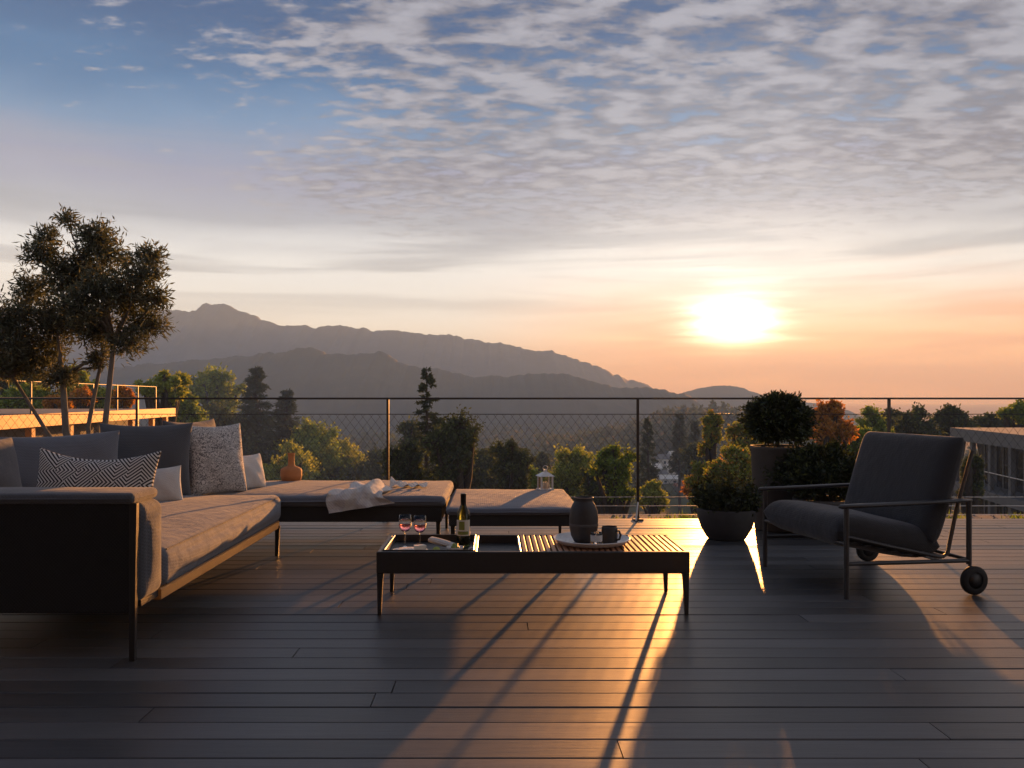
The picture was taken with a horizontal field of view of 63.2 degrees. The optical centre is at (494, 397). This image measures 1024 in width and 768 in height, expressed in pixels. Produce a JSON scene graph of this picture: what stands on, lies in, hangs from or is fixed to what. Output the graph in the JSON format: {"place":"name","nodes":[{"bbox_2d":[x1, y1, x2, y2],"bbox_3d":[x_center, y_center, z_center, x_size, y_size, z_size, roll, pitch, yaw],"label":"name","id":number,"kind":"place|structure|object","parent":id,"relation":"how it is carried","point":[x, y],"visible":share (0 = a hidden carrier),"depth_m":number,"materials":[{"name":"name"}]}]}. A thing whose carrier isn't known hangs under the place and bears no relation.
{"place":"outdoors","nodes":[
{"label":"outdoors","id":0,"kind":"place"},
{"bbox_2d":[5,303,652,388],"bbox_3d":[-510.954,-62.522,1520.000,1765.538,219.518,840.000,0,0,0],"label":"mountain","id":1,"kind":"structure","parent":0,"point":[208,331],"depth_m":1429.47,"materials":[{"name":"grey stone"}]},
{"bbox_2d":[11,347,705,444],"bbox_3d":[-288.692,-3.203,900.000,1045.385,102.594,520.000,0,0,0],"label":"foothill","id":2,"kind":"structure","parent":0,"point":[309,372],"depth_m":812.06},
{"bbox_2d":[0,519,1023,767],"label":"terrace floor","id":3,"kind":"structure","parent":0,"point":[298,653],"depth_m":3.42,"materials":[{"name":"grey wood"}]},
{"bbox_2d":[0,487,280,661],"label":"sofa","id":4,"kind":"object","parent":3,"relation":"on","point":[129,550],"visible":0.99,"depth_m":3.47,"materials":[{"name":"grey fabric"}]},
{"bbox_2d":[0,437,21,486],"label":"back cushion","id":5,"kind":"object","parent":4,"relation":"on","point":[9,472],"visible":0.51,"depth_m":4.55,"materials":[{"name":"grey fabric"}]},
{"bbox_2d":[0,430,119,486],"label":"back cushion","id":6,"kind":"object","parent":4,"relation":"on","point":[99,446],"visible":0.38,"depth_m":5.03,"materials":[{"name":"grey fabric"}]},
{"bbox_2d":[36,447,160,486],"bbox_3d":[-2.009,0.460,4.185,0.600,0.420,0.189,2,-18,-5],"label":"throw pillow","id":7,"kind":"object","parent":4,"relation":"on","point":[57,470],"visible":0.45,"depth_m":4.15,"materials":[{"name":"fabric"}]},
{"bbox_2d":[99,423,192,494],"bbox_3d":[-2.370,0.428,5.660,0.600,0.520,0.227,0,-9,-14],"label":"back cushion","id":8,"kind":"object","parent":4,"relation":"on","point":[171,443],"visible":0.5,"depth_m":5.62,"materials":[{"name":"grey fabric"}]},
{"bbox_2d":[152,465,182,500],"bbox_3d":[-2.118,0.559,5.285,0.260,0.240,0.124,-4,-13,-20],"label":"throw pillow","id":9,"kind":"object","parent":4,"relation":"on","point":[167,484],"visible":0.44,"depth_m":5.26,"materials":[{"name":"grey fabric"}]},
{"bbox_2d":[162,418,215,476],"bbox_3d":[-2.197,0.426,6.067,0.234,0.540,0.620,-6,-1,14],"label":"back cushion","id":10,"kind":"object","parent":4,"relation":"on","point":[209,423],"visible":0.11,"depth_m":6.12,"materials":[{"name":"grey fabric"}]},
{"bbox_2d":[189,423,246,494],"bbox_3d":[-2.006,0.444,6.008,0.190,0.520,0.460,-13,-8,37],"label":"throw pillow","id":11,"kind":"object","parent":4,"relation":"on","point":[216,463],"visible":0.88,"depth_m":5.93,"materials":[{"name":"grey fabric"}]},
{"bbox_2d":[204,480,453,533],"bbox_3d":[-1.633,0.891,6.485,2.603,0.417,1.198,0,0,0],"label":"daybed","id":12,"kind":"object","parent":3,"relation":"on","point":[303,500],"visible":0.44,"depth_m":5.92,"materials":[{"name":"grey fabric"},{"name":"dark metal"}]},
{"bbox_2d":[243,453,265,488],"bbox_3d":[-1.870,0.566,6.316,0.152,0.280,0.320,-16,-7,27],"label":"throw pillow","id":13,"kind":"object","parent":12,"relation":"on","point":[254,472],"visible":0.6,"depth_m":6.30,"materials":[{"name":"grey fabric"}]},
{"bbox_2d":[280,453,301,480],"bbox_3d":[-1.697,0.579,6.960,0.180,0.234,0.180,0,0,0],"label":"vase","id":14,"kind":"object","parent":12,"relation":"on","point":[290,471],"visible":0.98,"depth_m":6.90,"materials":[{"name":"ceramic"}]},
{"bbox_2d":[326,477,427,512],"bbox_3d":[-0.853,0.703,6.175,0.666,0.225,0.689,0,0,0],"label":"throw blanket","id":15,"kind":"object","parent":12,"relation":"on","point":[357,495],"visible":1,"depth_m":5.86,"materials":[{"name":"white fabric"}]},
{"bbox_2d":[446,489,573,533],"bbox_3d":[0.127,0.914,6.205,0.929,0.372,1.242,0,0,0],"label":"ottoman","id":16,"kind":"object","parent":3,"relation":"on","point":[511,507],"visible":0.79,"depth_m":5.65,"materials":[{"name":"grey woven fabric"},{"name":"dark metal"}]},
{"bbox_2d":[536,465,554,489],"bbox_3d":[0.414,0.645,6.720,0.128,0.198,0.128,0,0,-14],"label":"lantern","id":17,"kind":"object","parent":16,"relation":"on","point":[544,479],"visible":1,"depth_m":6.68,"materials":[{"name":"white metal"}]},
{"bbox_2d":[0,398,1023,520],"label":"railing","id":18,"kind":"object","parent":3,"relation":"on","point":[637,414],"visible":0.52,"depth_m":7.50,"materials":[{"name":"black metal"}]},
{"bbox_2d":[376,534,689,614],"bbox_3d":[0.197,0.939,4.470,1.582,0.322,0.540,0,0,0],"label":"coffee table","id":19,"kind":"object","parent":3,"relation":"on","point":[665,555],"visible":0.79,"depth_m":4.20,"materials":[{"name":"teak wood"},{"name":"dark powder-coated metal"}]},
{"bbox_2d":[383,534,475,550],"bbox_3d":[-0.333,0.798,4.470,0.462,0.050,0.480,0,0,0],"label":"serving tray","id":20,"kind":"object","parent":19,"relation":"on","point":[397,540],"visible":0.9,"depth_m":4.67,"materials":[{"name":"black metal"}]},
{"bbox_2d":[399,514,410,547],"bbox_3d":[-0.481,0.723,4.500,0.069,0.178,0.069,0,0,0],"label":"wine glass","id":21,"kind":"object","parent":20,"relation":"on","point":[404,523],"visible":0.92,"depth_m":4.48,"materials":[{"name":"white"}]},
{"bbox_2d":[392,547,427,549],"bbox_3d":[-0.440,0.804,4.345,0.196,0.016,0.196,0,0,0],"label":"plate","id":22,"kind":"object","parent":20,"relation":"on","point":[406,548],"visible":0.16,"depth_m":4.41,"materials":[{"name":"white ceramic"}]},
{"bbox_2d":[414,544,425,549],"bbox_3d":[-0.393,0.789,4.372,0.064,0.030,0.041,0,0,-23],"label":"cheese","id":23,"kind":"object","parent":22,"relation":"on","point":[420,547],"visible":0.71,"depth_m":4.36,"materials":[{"name":"beige food"}]},
{"bbox_2d":[413,515,425,543],"bbox_3d":[-0.399,0.723,4.470,0.069,0.178,0.069,0,0,0],"label":"wine glass","id":24,"kind":"object","parent":20,"relation":"on","point":[419,523],"visible":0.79,"depth_m":4.44,"materials":[{"name":"white"}]},
{"bbox_2d":[428,537,452,547],"bbox_3d":[-0.280,0.778,4.469,0.158,0.036,0.064,13,3,14],"label":"folded napkin","id":25,"kind":"object","parent":20,"relation":"on","point":[439,541],"visible":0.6,"depth_m":4.45,"materials":[{"name":"grey fabric"}]},
{"bbox_2d":[447,545,463,549],"bbox_3d":[-0.203,0.794,4.345,0.090,0.034,0.090,0,0,0],"label":"bowl","id":26,"kind":"object","parent":20,"relation":"on","point":[450,548],"visible":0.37,"depth_m":4.32,"materials":[{"name":"white ceramic"}]},
{"bbox_2d":[451,543,459,547],"bbox_3d":[-0.205,0.776,4.344,0.046,0.034,0.058,0,0,-21],"label":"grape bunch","id":27,"kind":"object","parent":26,"relation":"in","point":[454,545],"visible":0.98,"depth_m":4.33,"materials":[{"name":"green food"}]},
{"bbox_2d":[457,493,469,546],"bbox_3d":[-0.168,0.668,4.560,0.074,0.287,0.075,0,0,0],"label":"wine bottle","id":28,"kind":"object","parent":20,"relation":"on","point":[463,525],"visible":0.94,"depth_m":4.53,"materials":[{"name":"green glass"}]},
{"bbox_2d":[553,531,630,547],"bbox_3d":[0.521,0.762,4.450,0.412,0.032,0.412,0,0,0],"label":"round tray","id":29,"kind":"object","parent":19,"relation":"on","point":[566,538],"visible":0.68,"depth_m":4.34,"materials":[{"name":"white ceramic"}]},
{"bbox_2d":[569,496,597,542],"bbox_3d":[0.480,0.652,4.460,0.157,0.239,0.157,0,0,0],"label":"stoneware jar","id":30,"kind":"object","parent":29,"relation":"on","point":[583,520],"visible":0.94,"depth_m":4.40,"materials":[{"name":"grey ceramic"}]},
{"bbox_2d":[591,532,601,543],"bbox_3d":[0.533,0.737,4.335,0.061,0.070,0.061,0,0,0],"label":"glass jar","id":31,"kind":"object","parent":29,"relation":"on","point":[596,537],"visible":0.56,"depth_m":4.31,"materials":[{"name":"white"}]},
{"bbox_2d":[601,525,621,543],"bbox_3d":[0.615,0.727,4.401,0.086,0.090,0.106,0,0,-17],"label":"mug","id":32,"kind":"object","parent":29,"relation":"on","point":[609,533],"visible":0.86,"depth_m":4.37,"materials":[{"name":"grey ceramic"}]},
{"bbox_2d":[688,469,766,541],"bbox_3d":[1.817,0.829,6.516,0.602,0.541,0.673,0,0,0],"label":"bowl planter","id":33,"kind":"object","parent":3,"relation":"on","point":[726,510],"visible":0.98,"depth_m":6.34,"materials":[{"name":"plant"}]},
{"bbox_2d":[736,389,819,532],"bbox_3d":[2.373,0.512,6.933,0.721,1.176,0.656,0,0,0],"label":"evergreen planter","id":34,"kind":"object","parent":3,"relation":"on","point":[769,417],"visible":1,"depth_m":6.80,"materials":[{"name":"plant"}]},
{"bbox_2d":[759,434,857,538],"bbox_3d":[2.590,0.690,6.624,0.892,0.821,0.854,0,0,0],"label":"evergreen planter","id":35,"kind":"object","parent":3,"relation":"on","point":[807,465],"visible":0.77,"depth_m":6.47,"materials":[{"name":"plant"}]},
{"bbox_2d":[758,431,987,599],"bbox_3d":[2.239,0.661,5.057,0.885,0.879,1.000,0,0,-10],"label":"lounge chair","id":36,"kind":"object","parent":3,"relation":"on","point":[898,499],"visible":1,"depth_m":4.75,"materials":[{"name":"grey fabric"}]},
{"bbox_2d":[0,0,1023,404],"label":"sky","id":37,"kind":"structure","parent":0,"point":[813,198],"materials":[{"name":"blue"}]},
{"bbox_2d":[366,404,1010,513],"bbox_3d":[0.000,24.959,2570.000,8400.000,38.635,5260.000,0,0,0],"label":"ground","id":38,"kind":"structure","parent":0,"point":[930,408],"depth_m":915.26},
{"bbox_2d":[0,369,45,394],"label":"broadleaf tree","id":39,"kind":"object","parent":38,"relation":"on","point":[4,385],"visible":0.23,"depth_m":60.27,"materials":[{"name":"green plant"}]},
{"bbox_2d":[0,382,53,408],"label":"broadleaf tree","id":40,"kind":"object","parent":38,"relation":"on","point":[13,391],"visible":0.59,"depth_m":50.85,"materials":[{"name":"green plant"}]},
{"bbox_2d":[41,393,73,408],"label":"broadleaf tree","id":41,"kind":"object","parent":38,"relation":"on","point":[51,403],"visible":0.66,"depth_m":46.43,"materials":[{"name":"orange plant"}]},
{"bbox_2d":[58,364,90,386],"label":"broadleaf tree","id":42,"kind":"object","parent":38,"relation":"on","point":[85,378],"visible":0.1,"depth_m":57.53,"materials":[{"name":"green plant"}]},
{"bbox_2d":[68,384,97,408],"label":"broadleaf tree","id":43,"kind":"object","parent":38,"relation":"on","point":[85,391],"visible":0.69,"depth_m":48.63,"materials":[{"name":"orange plant"}]},
{"bbox_2d":[0,380,175,436],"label":"flat roofed house","id":44,"kind":"structure","parent":38,"relation":"on","point":[52,423],"depth_m":26.57,"materials":[{"name":"concrete"}]},
{"bbox_2d":[55,378,132,408],"bbox_3d":[-25.976,4.697,54.130,4.698,11.956,4.653,0,0,0],"label":"broadleaf tree","id":45,"kind":"object","parent":38,"relation":"on","point":[101,392],"visible":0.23,"depth_m":52.92,"materials":[{"name":"orange plant"}]},
{"bbox_2d":[110,384,136,408],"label":"broadleaf tree","id":46,"kind":"object","parent":38,"relation":"on","point":[123,391],"visible":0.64,"depth_m":48.76,"materials":[{"name":"orange plant"}]},
{"bbox_2d":[133,369,192,425],"bbox_3d":[-23.906,4.772,60.056,3.429,13.800,4.576,0,0,30],"label":"broadleaf tree","id":47,"kind":"object","parent":38,"relation":"on","point":[168,385],"visible":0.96,"depth_m":59.41,"materials":[{"name":"green plant"}]},
{"bbox_2d":[176,390,209,422],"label":"broadleaf tree","id":48,"kind":"object","parent":38,"relation":"on","point":[188,406],"visible":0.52,"depth_m":99.04,"materials":[{"name":"green plant"}]},
{"bbox_2d":[186,362,246,425],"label":"broadleaf tree","id":49,"kind":"object","parent":38,"relation":"on","point":[210,383],"visible":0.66,"depth_m":174.00,"materials":[{"name":"green plant"}]},
{"bbox_2d":[201,388,260,455],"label":"broadleaf tree","id":50,"kind":"object","parent":38,"relation":"on","point":[213,408],"visible":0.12,"depth_m":145.74,"materials":[{"name":"green plant"}]},
{"bbox_2d":[233,365,284,467],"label":"conifer tree","id":51,"kind":"object","parent":38,"relation":"on","point":[254,388],"visible":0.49,"depth_m":148.90,"materials":[{"name":"green plant"}]},
{"bbox_2d":[264,388,300,455],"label":"conifer tree","id":52,"kind":"object","parent":38,"relation":"on","point":[287,406],"visible":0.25,"depth_m":155.23,"materials":[{"name":"green plant"}]},
{"bbox_2d":[262,438,324,480],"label":"broadleaf tree","id":53,"kind":"object","parent":38,"relation":"on","point":[278,467],"visible":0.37,"depth_m":128.36,"materials":[{"name":"green plant"}]},
{"bbox_2d":[264,416,346,480],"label":"broadleaf tree","id":54,"kind":"object","parent":38,"relation":"on","point":[316,439],"visible":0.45,"depth_m":150.37,"materials":[{"name":"green plant"}]},
{"bbox_2d":[316,435,368,480],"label":"broadleaf tree","id":55,"kind":"object","parent":38,"relation":"on","point":[345,444],"visible":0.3,"depth_m":157.02,"materials":[{"name":"green plant"}]},
{"bbox_2d":[345,441,385,480],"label":"broadleaf tree","id":56,"kind":"object","parent":38,"relation":"on","point":[367,472],"visible":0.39,"depth_m":149.26,"materials":[{"name":"green plant"}]},
{"bbox_2d":[376,440,429,480],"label":"broadleaf tree","id":57,"kind":"object","parent":38,"relation":"on","point":[406,461],"visible":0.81,"depth_m":40.66,"materials":[{"name":"green plant"}]},
{"bbox_2d":[394,413,424,462],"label":"broadleaf tree","id":58,"kind":"object","parent":38,"relation":"on","point":[406,428],"visible":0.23,"depth_m":89.21,"materials":[{"name":"green plant"}]},
{"bbox_2d":[409,367,443,479],"bbox_3d":[-3.407,4.499,44.075,2.196,12.337,2.519,0,0,-7],"label":"pine tree","id":59,"kind":"object","parent":38,"relation":"on","point":[429,380],"visible":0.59,"depth_m":43.93,"materials":[{"name":"green plant"}]},
{"bbox_2d":[422,417,445,480],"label":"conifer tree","id":60,"kind":"object","parent":38,"relation":"on","point":[426,473],"visible":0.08,"depth_m":39.77,"materials":[{"name":"green plant"}]},
{"bbox_2d":[415,404,485,497],"bbox_3d":[-1.639,5.113,35.760,2.625,9.713,3.688,0,0,24],"label":"broadleaf tree","id":61,"kind":"object","parent":38,"relation":"on","point":[449,450],"visible":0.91,"depth_m":35.15,"materials":[{"name":"green plant"}]},
{"bbox_2d":[470,446,499,488],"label":"broadleaf tree","id":62,"kind":"object","parent":38,"relation":"on","point":[483,472],"visible":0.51,"depth_m":78.63,"materials":[{"name":"green plant"}]},
{"bbox_2d":[485,437,536,489],"bbox_3d":[1.059,7.091,52.055,3.348,9.467,3.125,0,0,0],"label":"broadleaf tree","id":63,"kind":"object","parent":38,"relation":"on","point":[512,466],"visible":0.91,"depth_m":51.69,"materials":[{"name":"green plant"}]},
{"bbox_2d":[529,451,553,472],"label":"broadleaf tree","id":64,"kind":"object","parent":38,"relation":"on","point":[541,460],"visible":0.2,"depth_m":149.64,"materials":[{"name":"green plant"}]},
{"bbox_2d":[528,464,554,488],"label":"broadleaf tree","id":65,"kind":"object","parent":38,"relation":"on","point":[533,471],"visible":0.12,"depth_m":59.74,"materials":[{"name":"green plant"}]},
{"bbox_2d":[547,443,597,500],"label":"broadleaf tree","id":66,"kind":"object","parent":38,"relation":"on","point":[571,467],"visible":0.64,"depth_m":69.30,"materials":[{"name":"green plant"}]},
{"bbox_2d":[579,462,606,513],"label":"broadleaf tree","id":67,"kind":"object","parent":38,"relation":"on","point":[598,502],"visible":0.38,"depth_m":49.44,"materials":[{"name":"green plant"}]},
{"bbox_2d":[584,441,639,513],"bbox_3d":[5.281,6.061,36.017,2.166,8.382,2.404,0,0,-44],"label":"broadleaf tree","id":68,"kind":"object","parent":38,"relation":"on","point":[615,503],"visible":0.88,"depth_m":35.67,"materials":[{"name":"green plant"}]},
{"bbox_2d":[258,400,978,512],"bbox_3d":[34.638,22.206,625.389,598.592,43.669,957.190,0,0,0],"label":"wood","id":69,"kind":"object","parent":38,"relation":"on","point":[722,409],"visible":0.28,"depth_m":396.89,"materials":[{"name":"green plant"}]},
{"bbox_2d":[633,417,660,512],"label":"conifer tree","id":70,"kind":"object","parent":38,"relation":"on","point":[644,455],"visible":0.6,"depth_m":119.75,"materials":[{"name":"green plant"}]},
{"bbox_2d":[635,478,670,513],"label":"broadleaf tree","id":71,"kind":"object","parent":38,"relation":"on","point":[655,504],"visible":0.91,"depth_m":63.51,"materials":[{"name":"green plant"}]},
{"bbox_2d":[651,463,662,469],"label":"village house","id":72,"kind":"structure","parent":38,"relation":"on","point":[659,465],"depth_m":302.87,"materials":[{"name":"metal"}]},
{"bbox_2d":[656,470,667,479],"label":"village house","id":73,"kind":"structure","parent":38,"relation":"on","point":[664,472],"depth_m":290.77,"materials":[{"name":"grey stone"}]},
{"bbox_2d":[654,454,670,466],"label":"village house","id":74,"kind":"structure","parent":38,"relation":"on","point":[665,460],"depth_m":315.88,"materials":[{"name":"grey stone"}]},
{"bbox_2d":[659,475,677,483],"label":"village house","id":75,"kind":"structure","parent":38,"relation":"on","point":[669,478],"depth_m":278.11,"materials":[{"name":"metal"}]},
{"bbox_2d":[666,412,687,513],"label":"conifer tree","id":76,"kind":"object","parent":38,"relation":"on","point":[678,444],"visible":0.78,"depth_m":179.55,"materials":[{"name":"green plant"}]},
{"bbox_2d":[672,483,683,491],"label":"village house","id":77,"kind":"structure","parent":38,"relation":"on","point":[676,487],"depth_m":250.96,"materials":[{"name":"concrete"}]},
{"bbox_2d":[679,476,694,513],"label":"broadleaf tree","id":78,"kind":"object","parent":38,"relation":"on","point":[685,489],"visible":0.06,"depth_m":59.88,"materials":[{"name":"orange plant"}]},
{"bbox_2d":[680,420,700,476],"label":"conifer tree","id":79,"kind":"object","parent":38,"relation":"on","point":[690,438],"visible":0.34,"depth_m":169.79,"materials":[{"name":"green plant"}]},
{"bbox_2d":[683,459,707,513],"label":"broadleaf tree","id":80,"kind":"object","parent":38,"relation":"on","point":[698,472],"visible":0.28,"depth_m":33.75,"materials":[{"name":"green plant"}]},
{"bbox_2d":[678,441,717,471],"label":"broadleaf tree","id":81,"kind":"object","parent":38,"relation":"on","point":[690,450],"visible":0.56,"depth_m":128.98,"materials":[{"name":"green plant"}]},
{"bbox_2d":[697,408,723,464],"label":"broadleaf tree","id":82,"kind":"object","parent":38,"relation":"on","point":[715,438],"visible":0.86,"depth_m":49.57,"materials":[{"name":"green plant"}]},
{"bbox_2d":[699,442,751,486],"bbox_3d":[8.710,5.562,29.933,2.011,8.041,2.689,0,0,41],"label":"broadleaf tree","id":83,"kind":"object","parent":38,"relation":"on","point":[732,461],"visible":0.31,"depth_m":29.42,"materials":[{"name":"green plant"}]},
{"bbox_2d":[720,421,764,453],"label":"broadleaf tree","id":84,"kind":"object","parent":38,"relation":"on","point":[737,433],"visible":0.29,"depth_m":41.94,"materials":[{"name":"green plant"}]},
{"bbox_2d":[810,397,859,495],"bbox_3d":[14.153,5.082,34.888,2.294,10.244,2.225,0,0,0],"label":"broadleaf tree","id":85,"kind":"object","parent":38,"relation":"on","point":[831,406],"visible":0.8,"depth_m":34.58,"materials":[{"name":"orange plant"}]},
{"bbox_2d":[846,424,872,453],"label":"broadleaf tree","id":86,"kind":"object","parent":38,"relation":"on","point":[854,443],"visible":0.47,"depth_m":39.55,"materials":[{"name":"green plant"}]},
{"bbox_2d":[854,403,894,432],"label":"broadleaf tree","id":87,"kind":"object","parent":38,"relation":"on","point":[871,410],"visible":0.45,"depth_m":59.73,"materials":[{"name":"green plant"}]},
{"bbox_2d":[879,407,904,428],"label":"broadleaf tree","id":88,"kind":"object","parent":38,"relation":"on","point":[894,411],"visible":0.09,"depth_m":79.68,"materials":[{"name":"green plant"}]},
{"bbox_2d":[892,402,947,435],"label":"broadleaf tree","id":89,"kind":"object","parent":38,"relation":"on","point":[916,409],"visible":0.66,"depth_m":60.95,"materials":[{"name":"green plant"}]},
{"bbox_2d":[931,403,980,513],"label":"broadleaf tree","id":90,"kind":"object","parent":38,"relation":"on","point":[949,409],"visible":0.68,"depth_m":65.67,"materials":[{"name":"green plant"}]},
{"bbox_2d":[955,453,986,513],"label":"broadleaf tree","id":91,"kind":"object","parent":38,"relation":"on","point":[975,497],"visible":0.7,"depth_m":29.79,"materials":[{"name":"green plant"}]},
{"bbox_2d":[950,428,1023,513],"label":"modern house","id":92,"kind":"structure","parent":38,"relation":"on","point":[990,503],"depth_m":42.55,"materials":[{"name":"concrete"}]},
{"bbox_2d":[979,444,987,483],"bbox_3d":[27.292,3.575,46.205,0.147,2.350,1.870,0,0,11],"label":"window","id":93,"kind":"structure","parent":92,"relation":"in","point":[983,450],"depth_m":46.14,"materials":[{"name":"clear glass"}]},
{"bbox_2d":[979,498,987,513],"bbox_3d":[27.292,6.575,46.205,0.147,2.750,1.870,0,0,11],"label":"window","id":94,"kind":"structure","parent":92,"relation":"in","point":[983,504],"depth_m":46.43,"materials":[{"name":"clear glass"}]},
{"bbox_2d":[997,446,1007,488],"bbox_3d":[26.792,3.575,43.705,0.147,2.350,1.870,0,0,11],"label":"window","id":95,"kind":"structure","parent":92,"relation":"in","point":[1000,450],"depth_m":43.73,"materials":[{"name":"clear glass"}]},
{"bbox_2d":[997,504,1007,513],"bbox_3d":[26.792,6.575,43.705,0.147,2.750,1.870,0,0,11],"label":"window","id":96,"kind":"structure","parent":92,"relation":"in","point":[1001,509],"depth_m":43.98,"materials":[{"name":"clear glass"}]},
{"bbox_2d":[1017,449,1023,493],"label":"window","id":97,"kind":"structure","parent":92,"relation":"in","point":[1021,454],"depth_m":41.66,"materials":[{"name":"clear glass"}]},
{"bbox_2d":[973,411,1011,452],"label":"broadleaf tree","id":98,"kind":"object","parent":38,"relation":"on","point":[988,421],"visible":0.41,"depth_m":73.77,"materials":[{"name":"green plant"}]},
{"bbox_2d":[996,399,1023,427],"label":"broadleaf tree","id":99,"kind":"object","parent":38,"relation":"on","point":[1017,406],"visible":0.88,"depth_m":61.78,"materials":[{"name":"green plant"}]},
{"bbox_2d":[443,512,1017,518],"bbox_3d":[0.257,1.283,8.451,12.524,0.044,1.658,0,0,0],"label":"pebble","id":100,"kind":"object","parent":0,"point":[613,516],"visible":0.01,"depth_m":9.02,"materials":[{"name":"grey stone"}]},
{"bbox_2d":[443,515,1023,518],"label":"gravel strip","id":101,"kind":"object","parent":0,"point":[676,516],"depth_m":9.11,"materials":[{"name":"grey gravel"}]},
{"bbox_2d":[607,509,1023,518],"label":"grass tuft","id":102,"kind":"object","parent":101,"relation":"on","point":[948,517],"visible":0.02,"depth_m":8.73,"materials":[{"name":"green plant"}]},
{"bbox_2d":[683,385,863,424],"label":"hill","id":103,"kind":"structure","parent":0,"point":[725,391],"depth_m":1343.76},
{"bbox_3d":[-3.077,0.865,6.350,0.550,0.470,0.550,0,0,0],"label":"tree planter","id":104,"kind":"object","parent":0,"visible":0},
{"bbox_2d":[0,203,179,436],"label":"olive tree","id":105,"kind":"object","parent":104,"relation":"in","point":[79,278],"visible":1,"depth_m":6.30,"materials":[{"name":"green plant"}]}
]}

